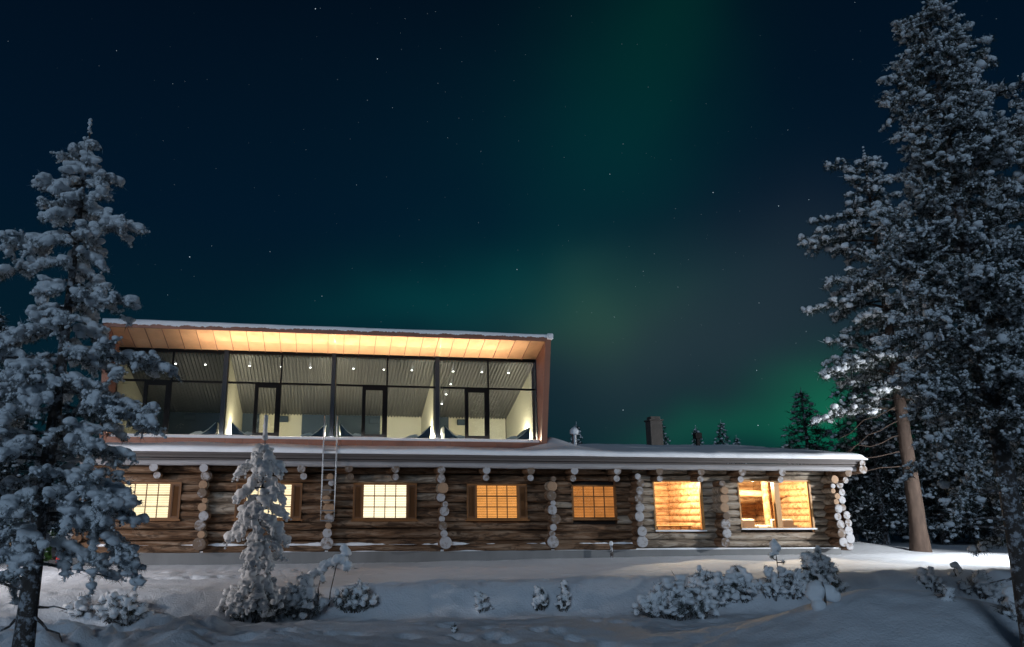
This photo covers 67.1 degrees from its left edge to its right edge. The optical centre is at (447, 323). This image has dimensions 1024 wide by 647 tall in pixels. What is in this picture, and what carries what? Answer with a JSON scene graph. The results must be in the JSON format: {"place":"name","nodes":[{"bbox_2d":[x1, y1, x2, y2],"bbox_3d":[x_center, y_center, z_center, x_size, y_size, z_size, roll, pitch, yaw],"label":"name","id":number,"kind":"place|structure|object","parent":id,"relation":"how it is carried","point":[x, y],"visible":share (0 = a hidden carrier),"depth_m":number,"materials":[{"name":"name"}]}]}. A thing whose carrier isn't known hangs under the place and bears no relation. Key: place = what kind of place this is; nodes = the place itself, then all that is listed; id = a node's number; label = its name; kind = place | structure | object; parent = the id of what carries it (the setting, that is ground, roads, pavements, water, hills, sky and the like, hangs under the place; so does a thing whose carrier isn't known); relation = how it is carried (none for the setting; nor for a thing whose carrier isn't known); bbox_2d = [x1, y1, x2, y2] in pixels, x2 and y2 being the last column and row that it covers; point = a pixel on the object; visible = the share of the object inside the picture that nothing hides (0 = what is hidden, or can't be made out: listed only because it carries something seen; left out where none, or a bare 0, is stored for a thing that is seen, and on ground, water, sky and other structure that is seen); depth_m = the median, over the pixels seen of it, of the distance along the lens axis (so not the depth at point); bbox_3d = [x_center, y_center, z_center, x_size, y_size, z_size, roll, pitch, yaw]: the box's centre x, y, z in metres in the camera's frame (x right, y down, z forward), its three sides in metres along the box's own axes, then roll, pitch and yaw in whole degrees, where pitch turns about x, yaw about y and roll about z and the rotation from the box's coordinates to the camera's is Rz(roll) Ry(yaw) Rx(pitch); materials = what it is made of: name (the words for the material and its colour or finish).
{"place":"outdoors","nodes":[
{"label":"outdoors","id":0,"kind":"place"},
{"bbox_2d":[0,524,1019,646],"bbox_3d":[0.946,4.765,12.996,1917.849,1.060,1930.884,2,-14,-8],"label":"snowy ground","id":1,"kind":"structure","parent":0,"point":[887,600],"depth_m":13.80,"materials":[{"name":"white snow"}]},
{"bbox_2d":[0,307,32,524],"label":"spruce tree","id":2,"kind":"object","parent":1,"relation":"on","point":[5,472],"visible":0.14,"depth_m":27.96,"materials":[{"name":"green plant"}]},
{"bbox_2d":[1,353,59,535],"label":"spruce tree","id":3,"kind":"object","parent":1,"relation":"on","point":[27,424],"visible":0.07,"depth_m":32.48,"materials":[{"name":"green plant"}]},
{"bbox_2d":[44,530,56,560],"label":"green spruce","id":4,"kind":"object","parent":1,"relation":"on","point":[47,556],"visible":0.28,"depth_m":23.41,"materials":[{"name":"green plant"}]},
{"bbox_2d":[43,402,77,536],"bbox_3d":[-20.298,7.472,39.360,3.430,8.304,3.720,0,-14,0],"label":"spruce tree","id":5,"kind":"object","parent":1,"relation":"on","point":[64,410],"visible":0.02,"depth_m":39.44,"materials":[{"name":"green plant"}]},
{"bbox_2d":[48,530,74,566],"bbox_3d":[-11.005,6.513,22.414,0.920,1.020,2.540,2,-14,-8],"label":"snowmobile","id":6,"kind":"object","parent":1,"relation":"on","point":[52,561],"visible":0.07,"depth_m":21.23,"materials":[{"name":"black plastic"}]},
{"bbox_2d":[59,591,94,618],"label":"juniper bush","id":7,"kind":"object","parent":1,"relation":"on","point":[80,606],"visible":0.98,"depth_m":13.18,"materials":[{"name":"white plant"}]},
{"bbox_2d":[0,118,184,646],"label":"spruce tree","id":8,"kind":"object","parent":1,"relation":"on","point":[40,497],"visible":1,"depth_m":9.38,"materials":[{"name":"white plant"}]},
{"bbox_2d":[97,592,109,604],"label":"juniper bush","id":9,"kind":"object","parent":1,"relation":"on","point":[102,600],"visible":0.25,"depth_m":13.38,"materials":[{"name":"white wood"}]},
{"bbox_2d":[93,591,154,626],"bbox_3d":[-5.517,4.859,13.056,1.035,0.629,0.793,0,-14,0],"label":"juniper bush","id":10,"kind":"object","parent":1,"relation":"on","point":[109,611],"visible":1,"depth_m":12.94,"materials":[{"name":"white plant"}]},
{"bbox_2d":[214,575,288,622],"bbox_3d":[-3.541,5.009,14.003,1.444,0.848,0.943,0,-14,0],"label":"juniper bush","id":11,"kind":"object","parent":1,"relation":"on","point":[267,608],"visible":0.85,"depth_m":13.75,"materials":[{"name":"white plant"}]},
{"bbox_2d":[221,415,291,620],"bbox_3d":[-3.529,3.813,14.436,1.099,4.200,1.226,-10,-17,34],"label":"young spruce","id":12,"kind":"object","parent":1,"relation":"on","point":[252,514],"visible":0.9,"depth_m":14.21,"materials":[{"name":"white plant"}]},
{"bbox_2d":[278,572,329,620],"bbox_3d":[-2.813,5.127,14.362,1.200,0.990,0.813,0,-14,0],"label":"juniper bush","id":13,"kind":"object","parent":1,"relation":"on","point":[302,597],"visible":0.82,"depth_m":14.25,"materials":[{"name":"white plant"}]},
{"bbox_2d":[307,566,325,601],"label":"bent sapling","id":14,"kind":"object","parent":1,"relation":"on","point":[314,573],"visible":0.73,"depth_m":14.71,"materials":[{"name":"white wood"}]},
{"bbox_2d":[318,544,352,605],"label":"bent sapling","id":15,"kind":"object","parent":1,"relation":"on","point":[342,558],"visible":1,"depth_m":14.75,"materials":[{"name":"white wood"}]},
{"bbox_2d":[330,580,378,612],"bbox_3d":[-1.767,5.184,14.635,0.992,0.677,0.704,0,-14,0],"label":"juniper bush","id":16,"kind":"object","parent":1,"relation":"on","point":[357,597],"visible":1,"depth_m":14.50,"materials":[{"name":"white plant"}]},
{"bbox_2d":[450,624,456,632],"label":"spruce seedling","id":17,"kind":"object","parent":1,"relation":"on","point":[454,628],"visible":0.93,"depth_m":11.77,"materials":[{"name":"white plant"}]},
{"bbox_2d":[72,318,867,565],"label":"log lodge","id":18,"kind":"structure","parent":1,"relation":"on","point":[485,489],"depth_m":24.30,"materials":[{"name":"wood"}]},
{"bbox_2d":[113,482,181,520],"bbox_3d":[-8.761,5.161,22.280,2.030,1.095,0.260,2,-14,-8],"label":"window","id":19,"kind":"structure","parent":18,"relation":"in","point":[161,500],"depth_m":22.38,"materials":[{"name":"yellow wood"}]},
{"bbox_2d":[191,422,218,434],"bbox_3d":[-7.894,3.553,24.831,1.000,0.610,1.320,2,-14,-8],"label":"bed","id":20,"kind":"object","parent":18,"relation":"on","point":[213,429],"visible":0.44,"depth_m":24.29,"materials":[{"name":"blue fabric"}]},
{"bbox_2d":[231,422,251,434],"bbox_3d":[-6.510,3.603,25.032,1.000,0.610,1.320,2,-14,-8],"label":"bed","id":21,"kind":"object","parent":18,"relation":"on","point":[236,430],"visible":0.35,"depth_m":24.41,"materials":[{"name":"blue fabric"}]},
{"bbox_2d":[232,483,302,520],"bbox_3d":[-5.314,5.287,22.780,2.020,1.095,0.260,2,-14,-8],"label":"window","id":22,"kind":"structure","parent":18,"relation":"in","point":[292,506],"depth_m":22.84,"materials":[{"name":"yellow wood"}]},
{"bbox_2d":[300,424,325,436],"bbox_3d":[-4.512,3.676,25.321,1.000,0.610,1.320,2,-14,-8],"label":"bed","id":23,"kind":"object","parent":18,"relation":"on","point":[319,433],"visible":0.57,"depth_m":24.75,"materials":[{"name":"blue fabric"}]},
{"bbox_2d":[320,416,337,520],"bbox_3d":[-3.494,4.262,22.593,0.422,3.101,0.772,2,-14,-8],"label":"roof ladder","id":24,"kind":"object","parent":18,"relation":"attached to","point":[335,469],"visible":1,"depth_m":22.24,"materials":[{"name":"metal"}]},
{"bbox_2d":[340,424,360,436],"bbox_3d":[-3.127,3.726,25.522,1.000,0.610,1.320,2,-14,-8],"label":"bed","id":25,"kind":"object","parent":18,"relation":"on","point":[344,432],"visible":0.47,"depth_m":24.89,"materials":[{"name":"blue fabric"}]},
{"bbox_2d":[351,483,417,520],"bbox_3d":[-1.912,5.416,23.272,2.020,1.125,0.260,2,-14,-8],"label":"window","id":26,"kind":"structure","parent":18,"relation":"in","point":[383,501],"depth_m":23.31,"materials":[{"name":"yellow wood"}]},
{"bbox_2d":[406,426,430,437],"bbox_3d":[-1.129,3.799,25.811,1.000,0.610,1.320,2,-14,-8],"label":"bed","id":27,"kind":"object","parent":18,"relation":"on","point":[425,433],"visible":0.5,"depth_m":25.25,"materials":[{"name":"blue fabric"}]},
{"bbox_2d":[441,426,464,438],"bbox_3d":[0.255,3.850,26.012,1.000,0.610,1.320,2,-14,-8],"label":"bed","id":28,"kind":"object","parent":18,"relation":"on","point":[446,432],"visible":0.41,"depth_m":25.40,"materials":[{"name":"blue fabric"}]},
{"bbox_2d":[465,484,529,520],"bbox_3d":[1.510,5.536,23.769,2.000,1.115,0.260,2,-14,-8],"label":"window","id":29,"kind":"structure","parent":18,"relation":"in","point":[484,501],"depth_m":23.82,"materials":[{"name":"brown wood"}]},
{"bbox_2d":[506,428,529,439],"bbox_3d":[2.194,3.921,26.293,1.000,0.610,1.320,2,-14,-8],"label":"bed","id":30,"kind":"object","parent":18,"relation":"on","point":[524,434],"visible":0.37,"depth_m":25.75,"materials":[{"name":"white fabric"}]},
{"bbox_2d":[571,485,618,519],"bbox_3d":[4.605,5.661,24.287,1.540,1.085,0.260,2,-14,-8],"label":"window","id":31,"kind":"structure","parent":18,"relation":"in","point":[589,502],"depth_m":24.35,"materials":[{"name":"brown wood"}]},
{"bbox_2d":[657,525,691,528],"bbox_3d":[7.315,6.971,25.387,1.250,0.570,0.800,2,-14,-8],"label":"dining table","id":32,"kind":"object","parent":18,"relation":"on","point":[681,526],"visible":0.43,"depth_m":25.17,"materials":[{"name":"brown wood"}]},
{"bbox_2d":[652,480,706,531],"bbox_3d":[7.383,5.838,24.608,1.720,1.611,0.241,2,-14,-8],"label":"window","id":33,"kind":"structure","parent":18,"relation":"in","point":[701,504],"depth_m":24.58,"materials":[{"name":"brown wood"}]},
{"bbox_2d":[738,519,758,527],"bbox_3d":[9.783,7.009,25.966,1.220,0.780,0.800,2,-14,-8],"label":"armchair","id":34,"kind":"object","parent":18,"relation":"on","point":[748,523],"visible":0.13,"depth_m":25.68,"materials":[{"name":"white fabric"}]},
{"bbox_2d":[761,481,771,524],"bbox_3d":[11.254,6.550,27.091,0.238,2.220,0.244,2,-14,-8],"label":"log post","id":35,"kind":"object","parent":18,"relation":"on","point":[766,501],"visible":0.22,"depth_m":27.06,"materials":[{"name":"yellow wood"}]},
{"bbox_2d":[737,480,816,529],"bbox_3d":[10.706,5.920,25.100,2.620,1.591,0.241,2,-14,-8],"label":"window","id":36,"kind":"structure","parent":18,"relation":"in","point":[778,521],"depth_m":25.10,"materials":[{"name":"brown wood"}]},
{"bbox_2d":[758,519,797,527],"bbox_3d":[11.182,7.035,26.071,1.120,0.780,0.800,2,-14,-8],"label":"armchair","id":37,"kind":"object","parent":18,"relation":"on","point":[788,523],"visible":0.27,"depth_m":25.77,"materials":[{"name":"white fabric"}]},
{"bbox_2d":[473,591,492,613],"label":"juniper bush","id":38,"kind":"object","parent":1,"relation":"on","point":[481,603],"visible":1,"depth_m":14.75,"materials":[{"name":"white wood"}]},
{"bbox_2d":[532,586,549,611],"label":"juniper bush","id":39,"kind":"object","parent":1,"relation":"on","point":[540,600],"visible":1,"depth_m":14.94,"materials":[{"name":"white wood"}]},
{"bbox_2d":[554,579,570,612],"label":"juniper bush","id":40,"kind":"object","parent":1,"relation":"on","point":[564,597],"visible":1,"depth_m":14.99,"materials":[{"name":"white wood"}]},
{"bbox_2d":[568,424,584,443],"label":"spruce tree","id":41,"kind":"object","parent":1,"relation":"on","point":[580,435],"visible":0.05,"depth_m":61.54,"materials":[{"name":"white plant"}]},
{"bbox_2d":[609,541,612,557],"bbox_3d":[5.015,6.998,23.565,0.119,0.630,0.132,2,-14,-8],"label":"short post","id":42,"kind":"object","parent":1,"relation":"on","point":[611,548],"visible":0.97,"depth_m":23.55,"materials":[{"name":"grey wood"}]},
{"bbox_2d":[662,421,670,444],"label":"spruce tree","id":43,"kind":"object","parent":1,"relation":"on","point":[665,439],"visible":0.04,"depth_m":57.59,"materials":[{"name":"green plant"}]},
{"bbox_2d":[630,572,719,620],"bbox_3d":[4.171,5.082,14.236,1.672,0.960,1.104,0,-14,0],"label":"juniper bush","id":44,"kind":"object","parent":1,"relation":"on","point":[666,597],"visible":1,"depth_m":14.06,"materials":[{"name":"white wood"}]},
{"bbox_2d":[691,425,703,444],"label":"spruce tree","id":45,"kind":"object","parent":1,"relation":"on","point":[695,430],"visible":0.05,"depth_m":59.61,"materials":[{"name":"green plant"}]},
{"bbox_2d":[687,565,739,607],"bbox_3d":[5.206,5.272,15.315,1.152,0.881,0.797,0,-14,0],"label":"juniper bush","id":46,"kind":"object","parent":1,"relation":"on","point":[710,582],"visible":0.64,"depth_m":15.15,"materials":[{"name":"white wood"}]},
{"bbox_2d":[713,423,734,463],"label":"spruce tree","id":47,"kind":"object","parent":1,"relation":"on","point":[724,435],"visible":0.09,"depth_m":59.63,"materials":[{"name":"green plant"}]},
{"bbox_2d":[720,565,760,602],"bbox_3d":[5.772,5.220,15.435,1.012,0.839,0.799,0,-14,0],"label":"juniper bush","id":48,"kind":"object","parent":1,"relation":"on","point":[735,580],"visible":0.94,"depth_m":15.32,"materials":[{"name":"white wood"}]},
{"bbox_2d":[733,437,748,463],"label":"spruce tree","id":49,"kind":"object","parent":1,"relation":"on","point":[736,441],"visible":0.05,"depth_m":63.44,"materials":[{"name":"green plant"}]},
{"bbox_2d":[756,564,783,600],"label":"juniper bush","id":50,"kind":"object","parent":1,"relation":"on","point":[770,574],"visible":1,"depth_m":15.43,"materials":[{"name":"white plant"}]},
{"bbox_2d":[768,539,784,577],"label":"capped sapling","id":51,"kind":"object","parent":1,"relation":"on","point":[775,546],"visible":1,"depth_m":15.72,"materials":[{"name":"white wood"}]},
{"bbox_2d":[776,566,807,599],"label":"juniper bush","id":52,"kind":"object","parent":1,"relation":"on","point":[786,578],"visible":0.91,"depth_m":15.52,"materials":[{"name":"white plant"}]},
{"bbox_2d":[791,579,801,598],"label":"capped sapling","id":53,"kind":"object","parent":1,"relation":"on","point":[800,584],"visible":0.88,"depth_m":15.49,"materials":[{"name":"white wood"}]},
{"bbox_2d":[779,387,864,534],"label":"spruce tree","id":54,"kind":"object","parent":1,"relation":"on","point":[817,430],"visible":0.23,"depth_m":40.73,"materials":[{"name":"green plant"}]},
{"bbox_2d":[805,580,840,610],"bbox_3d":[5.288,3.842,10.839,0.466,0.424,0.245,2,-14,-6],"label":"snow capped stump","id":55,"kind":"object","parent":1,"relation":"on","point":[817,592],"visible":0.98,"depth_m":10.77,"materials":[{"name":"white snow"}]},
{"bbox_2d":[799,545,849,592],"bbox_3d":[7.594,5.096,15.803,1.239,1.110,0.850,0,-14,0],"label":"drooping bush","id":56,"kind":"object","parent":1,"relation":"on","point":[818,565],"visible":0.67,"depth_m":15.67,"materials":[{"name":"white wood"}]},
{"bbox_2d":[836,425,881,541],"bbox_3d":[19.521,7.917,37.277,2.660,5.937,2.453,-7,-16,27],"label":"spruce tree","id":57,"kind":"object","parent":1,"relation":"on","point":[851,499],"visible":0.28,"depth_m":36.95,"materials":[{"name":"green plant"}]},
{"bbox_2d":[796,146,961,551],"bbox_3d":[16.291,0.709,28.725,5.932,16.043,4.826,-4,-15,17],"label":"pine tree","id":58,"kind":"object","parent":1,"relation":"on","point":[866,361],"visible":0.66,"depth_m":28.90,"materials":[{"name":"green plant"}]},
{"bbox_2d":[822,327,935,538],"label":"spruce tree","id":59,"kind":"object","parent":1,"relation":"on","point":[835,435],"visible":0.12,"depth_m":46.20,"materials":[{"name":"green plant"}]},
{"bbox_2d":[841,371,937,544],"bbox_3d":[19.710,6.246,35.494,4.440,9.485,4.121,-2,-14,7],"label":"spruce tree","id":60,"kind":"object","parent":1,"relation":"on","point":[885,522],"visible":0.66,"depth_m":35.05,"materials":[{"name":"green plant"}]},
{"bbox_2d":[867,364,915,535],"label":"spruce tree","id":61,"kind":"object","parent":1,"relation":"on","point":[891,402],"visible":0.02,"depth_m":51.98,"materials":[{"name":"green plant"}]},
{"bbox_2d":[857,328,970,541],"bbox_3d":[23.789,5.766,39.810,6.169,13.180,5.727,-11,-18,37],"label":"spruce tree","id":62,"kind":"object","parent":1,"relation":"on","point":[892,431],"visible":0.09,"depth_m":39.37,"materials":[{"name":"green plant"}]},
{"bbox_2d":[913,566,946,591],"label":"juniper bush","id":63,"kind":"object","parent":1,"relation":"on","point":[928,578],"visible":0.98,"depth_m":16.09,"materials":[{"name":"white plant"}]},
{"bbox_2d":[845,0,1023,646],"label":"spruce tree","id":64,"kind":"object","parent":1,"relation":"on","point":[978,393],"visible":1,"depth_m":10.14,"materials":[{"name":"white plant"}]},
{"bbox_2d":[889,401,994,544],"bbox_3d":[22.614,5.603,35.720,4.188,10.139,4.542,0,-14,0],"label":"spruce tree","id":65,"kind":"object","parent":1,"relation":"on","point":[938,507],"visible":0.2,"depth_m":34.92,"materials":[{"name":"green plant"}]},
{"bbox_2d":[934,585,956,603],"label":"juniper bush","id":66,"kind":"object","parent":1,"relation":"on","point":[947,593],"visible":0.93,"depth_m":10.59,"materials":[{"name":"white plant"}]},
{"bbox_2d":[898,294,1005,537],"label":"spruce tree","id":67,"kind":"object","parent":1,"relation":"on","point":[925,475],"visible":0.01,"depth_m":45.00,"materials":[{"name":"green plant"}]},
{"bbox_2d":[948,561,964,576],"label":"capped sapling","id":68,"kind":"object","parent":1,"relation":"on","point":[955,565],"visible":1,"depth_m":16.52,"materials":[{"name":"white wood"}]},
{"bbox_2d":[897,18,1023,558],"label":"pine tree","id":69,"kind":"object","parent":1,"relation":"on","point":[1001,89],"visible":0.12,"depth_m":13.36,"materials":[{"name":"green wood"}]},
{"bbox_2d":[929,376,1004,543],"bbox_3d":[25.176,6.386,37.649,3.932,9.518,4.264,-8,-16,30],"label":"spruce tree","id":70,"kind":"object","parent":1,"relation":"on","point":[973,538],"visible":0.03,"depth_m":37.16,"materials":[{"name":"green plant"}]},
{"bbox_2d":[924,323,1023,545],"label":"spruce tree","id":71,"kind":"object","parent":1,"relation":"on","point":[984,522],"visible":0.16,"depth_m":33.01,"materials":[{"name":"green plant"}]},
{"bbox_2d":[955,569,996,598],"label":"juniper bush","id":72,"kind":"object","parent":1,"relation":"on","point":[980,584],"visible":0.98,"depth_m":16.11,"materials":[{"name":"white plant"}]},
{"bbox_2d":[988,582,1007,603],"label":"juniper bush","id":73,"kind":"object","parent":1,"relation":"on","point":[997,595],"visible":0.61,"depth_m":16.06,"materials":[{"name":"white wood"}]},
{"bbox_2d":[973,90,1023,514],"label":"pine tree","id":74,"kind":"object","parent":1,"relation":"on","point":[1019,210],"visible":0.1,"depth_m":16.97,"materials":[{"name":"green wood"}]},
{"bbox_2d":[990,586,1016,620],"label":"juniper bush","id":75,"kind":"object","parent":1,"relation":"on","point":[1008,601],"visible":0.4,"depth_m":10.33,"materials":[{"name":"white plant"}]},
{"bbox_2d":[0,0,1023,490],"label":"sky","id":76,"kind":"structure","parent":0,"point":[634,184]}
]}

